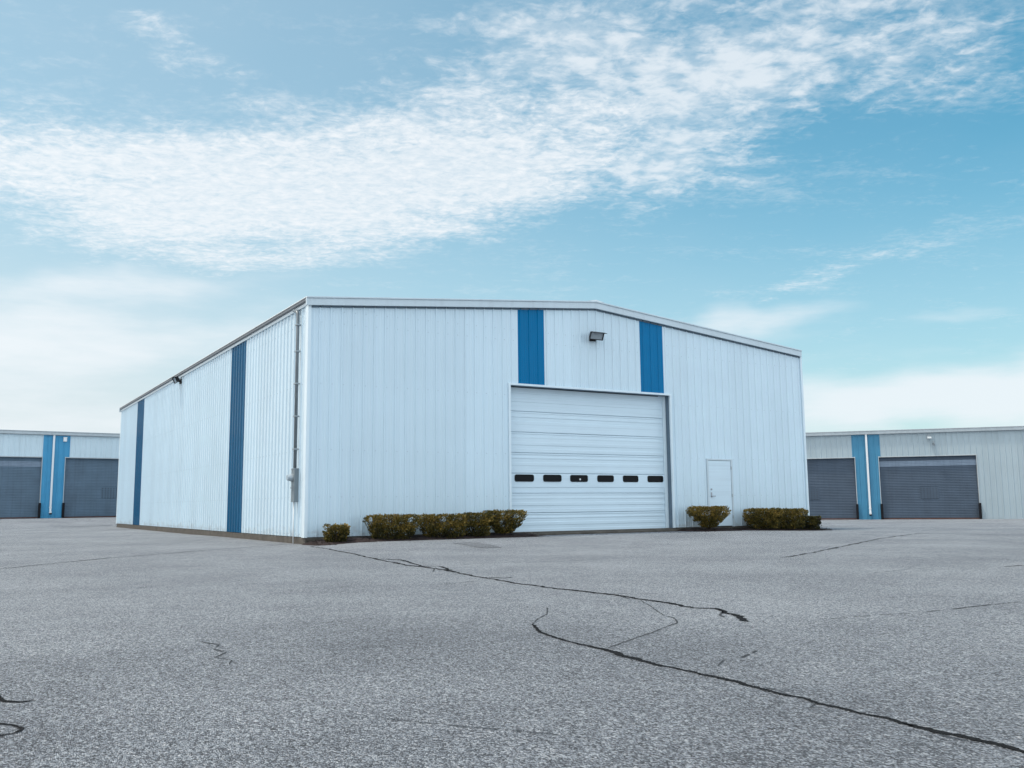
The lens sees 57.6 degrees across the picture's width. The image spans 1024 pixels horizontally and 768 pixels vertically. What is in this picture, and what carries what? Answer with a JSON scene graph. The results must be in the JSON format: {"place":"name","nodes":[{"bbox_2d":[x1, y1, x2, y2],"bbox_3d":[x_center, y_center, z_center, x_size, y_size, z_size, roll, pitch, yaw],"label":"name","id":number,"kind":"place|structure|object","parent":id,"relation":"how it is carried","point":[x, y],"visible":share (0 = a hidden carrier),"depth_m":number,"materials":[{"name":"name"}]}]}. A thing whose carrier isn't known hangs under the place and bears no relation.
{"place":"outdoors","nodes":[
{"label":"outdoors","id":0,"kind":"place"},
{"bbox_2d":[0,517,1023,767],"bbox_3d":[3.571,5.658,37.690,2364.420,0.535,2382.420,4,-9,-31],"label":"ground","id":1,"kind":"structure","parent":0,"point":[108,659],"depth_m":6.17,"materials":[{"name":"grey asphalt"}]},
{"bbox_2d":[0,723,23,734],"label":"ground crack","id":2,"kind":"object","parent":1,"relation":"on","point":[19,727],"visible":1,"depth_m":4.07,"materials":[{"name":"black asphalt"}]},
{"bbox_2d":[0,696,34,701],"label":"ground crack","id":3,"kind":"object","parent":1,"relation":"on","point":[2,699],"visible":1,"depth_m":4.64,"materials":[{"name":"black asphalt"}]},
{"bbox_2d":[0,429,119,518],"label":"storage building","id":4,"kind":"structure","parent":1,"relation":"on","point":[47,474],"depth_m":56.96,"materials":[{"name":"white metal"}]},
{"bbox_2d":[0,457,41,518],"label":"roll up door","id":5,"kind":"structure","parent":4,"relation":"in","point":[20,477],"depth_m":55.85,"materials":[{"name":"metal"}]},
{"bbox_2d":[63,458,118,517],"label":"roll up door","id":6,"kind":"structure","parent":4,"relation":"in","point":[90,485],"depth_m":58.07,"materials":[{"name":"metal"}]},
{"bbox_2d":[3,544,280,568],"bbox_3d":[-7.438,3.459,18.744,0.559,0.012,10.693,-2,-8,14],"label":"ground crack","id":7,"kind":"object","parent":1,"relation":"on","point":[127,556],"visible":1,"depth_m":18.44,"materials":[{"name":"grey asphalt"}]},
{"bbox_2d":[200,641,231,664],"bbox_3d":[-1.943,1.772,6.160,0.112,0.001,1.154,3,-8,-25],"label":"ground crack","id":8,"kind":"object","parent":1,"relation":"on","point":[219,650],"visible":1,"depth_m":6.08,"materials":[{"name":"grey asphalt"}]},
{"bbox_2d":[391,559,450,569],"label":"ground crack","id":9,"kind":"object","parent":1,"relation":"on","point":[418,564],"visible":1,"depth_m":15.43,"materials":[{"name":"grey asphalt"}]},
{"bbox_2d":[302,532,545,545],"bbox_3d":[-2.107,4.044,24.364,6.670,0.195,1.180,4,-9,-31],"label":"mulch bed","id":10,"kind":"object","parent":1,"relation":"on","point":[370,539],"visible":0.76,"depth_m":23.97,"materials":[{"name":"brown soil"}]},
{"bbox_2d":[322,523,350,541],"bbox_3d":[-4.346,3.724,22.992,0.677,0.579,0.706,4,-9,-31],"label":"shrub","id":11,"kind":"object","parent":10,"relation":"on","point":[338,532],"visible":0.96,"depth_m":22.86,"materials":[{"name":"green plant"}]},
{"bbox_2d":[362,513,423,539],"bbox_3d":[-3.034,3.677,23.783,1.609,0.756,1.022,4,-9,-31],"label":"shrub","id":12,"kind":"object","parent":10,"relation":"on","point":[377,528],"visible":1,"depth_m":23.58,"materials":[{"name":"green plant"}]},
{"bbox_2d":[419,513,469,537],"bbox_3d":[-1.807,3.762,24.536,1.528,0.759,0.990,4,-9,-31],"label":"shrub","id":13,"kind":"object","parent":10,"relation":"on","point":[456,524],"visible":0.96,"depth_m":24.32,"materials":[{"name":"green plant"}]},
{"bbox_2d":[461,512,493,536],"bbox_3d":[-0.941,3.809,25.062,0.952,0.762,0.931,4,-9,-31],"label":"shrub","id":14,"kind":"object","parent":10,"relation":"on","point":[479,525],"visible":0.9,"depth_m":24.84,"materials":[{"name":"green plant"}]},
{"bbox_2d":[482,509,527,534],"bbox_3d":[-0.192,3.819,25.500,1.326,0.817,1.000,4,-9,-31],"label":"shrub","id":15,"kind":"object","parent":10,"relation":"on","point":[510,523],"visible":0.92,"depth_m":25.33,"materials":[{"name":"green plant"}]},
{"bbox_2d":[116,296,809,543],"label":"metal warehouse","id":16,"kind":"structure","parent":1,"relation":"on","point":[549,417],"depth_m":27.89,"materials":[{"name":"white metal"}]},
{"bbox_2d":[170,376,181,383],"bbox_3d":[-13.319,-0.152,36.826,0.437,0.268,0.510,4,-9,-31],"label":"flood light","id":17,"kind":"object","parent":16,"relation":"attached to","point":[175,379],"visible":1,"depth_m":36.79,"materials":[{"name":"brown metal"}]},
{"bbox_2d":[286,309,300,543],"bbox_3d":[-5.701,1.035,24.109,0.260,6.161,0.475,4,-9,-31],"label":"electrical conduit","id":18,"kind":"object","parent":16,"relation":"attached to","point":[293,477],"visible":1,"depth_m":23.96,"materials":[{"name":"grey metal"}]},
{"bbox_2d":[511,386,665,531],"bbox_3d":[2.379,2.335,28.299,5.910,4.281,0.061,4,-9,-31],"label":"overhead door","id":19,"kind":"structure","parent":16,"relation":"in","point":[594,489],"depth_m":28.23,"materials":[{"name":"white metal"}]},
{"bbox_2d":[589,331,606,341],"bbox_3d":[2.568,-1.464,28.330,0.510,0.268,0.437,4,-9,-31],"label":"flood light","id":20,"kind":"object","parent":16,"relation":"attached to","point":[594,336],"visible":1,"depth_m":28.31,"materials":[{"name":"grey metal"}]},
{"bbox_2d":[708,460,733,525],"bbox_3d":[6.854,3.578,30.497,1.009,2.125,0.120,4,-9,-31],"label":"entry door","id":21,"kind":"structure","parent":16,"relation":"in","point":[720,492],"depth_m":30.55,"materials":[{"name":"metal"}]},
{"bbox_2d":[358,714,595,738],"bbox_3d":[-0.205,1.476,4.019,1.204,0.001,0.033,-4,-8,24],"label":"ground crack","id":22,"kind":"object","parent":1,"relation":"on","point":[479,727],"visible":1,"depth_m":4.00,"materials":[{"name":"grey asphalt"}]},
{"bbox_2d":[455,542,499,547],"bbox_3d":[-0.809,3.689,21.330,0.695,0.044,2.119,2,-8,-19],"label":"ground patch","id":23,"kind":"object","parent":1,"relation":"on","point":[478,544],"visible":1,"depth_m":21.47,"materials":[{"name":"grey asphalt"}]},
{"bbox_2d":[310,546,747,620],"bbox_3d":[-1.443,2.897,14.887,0.440,0.016,16.400,3,-8,-25],"label":"ground crack","id":24,"kind":"object","parent":1,"relation":"on","point":[740,617],"visible":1,"depth_m":10.17,"materials":[{"name":"black asphalt"}]},
{"bbox_2d":[610,600,677,646],"bbox_3d":[1.154,1.937,7.652,0.427,0.001,3.206,-2,-8,12],"label":"ground crack","id":25,"kind":"object","parent":1,"relation":"on","point":[651,632],"visible":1,"depth_m":7.04,"materials":[{"name":"grey asphalt"}]},
{"bbox_2d":[678,527,746,531],"bbox_3d":[6.385,4.612,29.489,2.200,0.123,1.110,4,-9,-31],"label":"mulch bed","id":26,"kind":"object","parent":1,"relation":"on","point":[711,529],"visible":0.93,"depth_m":29.30,"materials":[{"name":"brown soil"}]},
{"bbox_2d":[685,505,730,529],"bbox_3d":[6.188,4.240,29.330,1.648,0.831,1.080,4,-9,-31],"label":"shrub","id":27,"kind":"object","parent":26,"relation":"on","point":[716,516],"visible":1,"depth_m":29.12,"materials":[{"name":"green plant"}]},
{"bbox_2d":[532,624,1023,752],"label":"ground crack","id":28,"kind":"object","parent":1,"relation":"on","point":[889,718],"visible":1,"depth_m":4.46,"materials":[{"name":"black asphalt"}]},
{"bbox_2d":[738,527,835,530],"bbox_3d":[9.217,4.854,31.166,4.000,0.166,1.128,4,-9,-31],"label":"mulch bed","id":29,"kind":"object","parent":1,"relation":"on","point":[779,529],"visible":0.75,"depth_m":30.75,"materials":[{"name":"brown soil"}]},
{"bbox_2d":[742,507,784,529],"bbox_3d":[8.226,4.433,30.557,1.552,0.770,1.000,4,-9,-31],"label":"shrub","id":30,"kind":"object","parent":29,"relation":"on","point":[756,516],"visible":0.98,"depth_m":30.31,"materials":[{"name":"green plant"}]},
{"bbox_2d":[769,508,808,529],"bbox_3d":[9.288,4.526,31.166,1.548,0.782,1.012,4,-9,-31],"label":"shrub","id":31,"kind":"object","parent":29,"relation":"on","point":[793,518],"visible":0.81,"depth_m":30.87,"materials":[{"name":"green plant"}]},
{"bbox_2d":[800,515,821,529],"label":"shrub","id":32,"kind":"object","parent":29,"relation":"on","point":[812,522],"visible":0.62,"depth_m":31.42,"materials":[{"name":"green plant"}]},
{"bbox_2d":[787,533,977,556],"bbox_3d":[8.372,3.707,21.790,13.429,0.006,3.832,6,-10,-41],"label":"ground crack","id":33,"kind":"object","parent":1,"relation":"on","point":[848,545],"visible":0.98,"depth_m":20.12,"materials":[{"name":"grey asphalt"}]},
{"bbox_2d":[805,426,1023,519],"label":"storage building","id":34,"kind":"structure","parent":1,"relation":"on","point":[967,473],"depth_m":54.77,"materials":[{"name":"white metal"}]},
{"bbox_2d":[807,458,856,519],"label":"roll up door","id":35,"kind":"structure","parent":34,"relation":"in","point":[831,482],"depth_m":56.12,"materials":[{"name":"grey metal"}]},
{"bbox_2d":[879,455,979,518],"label":"roll up door","id":36,"kind":"structure","parent":34,"relation":"in","point":[924,487],"depth_m":54.53,"materials":[{"name":"grey metal"}]},
{"bbox_2d":[831,601,1019,618],"bbox_3d":[3.701,1.973,8.123,2.533,0.001,0.105,3,-8,-28],"label":"ground crack","id":37,"kind":"object","parent":1,"relation":"on","point":[929,611],"visible":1,"depth_m":8.16,"materials":[{"name":"grey asphalt"}]},
{"bbox_2d":[907,724,977,742],"bbox_3d":[1.738,1.433,3.829,0.037,0.001,0.391,3,-8,-23],"label":"ground crack","id":38,"kind":"object","parent":1,"relation":"on","point":[951,737],"visible":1,"depth_m":3.74,"materials":[{"name":"grey asphalt"}]},
{"bbox_2d":[0,0,1023,432],"label":"sky","id":39,"kind":"structure","parent":0,"point":[840,183],"materials":[{"name":"blue"}]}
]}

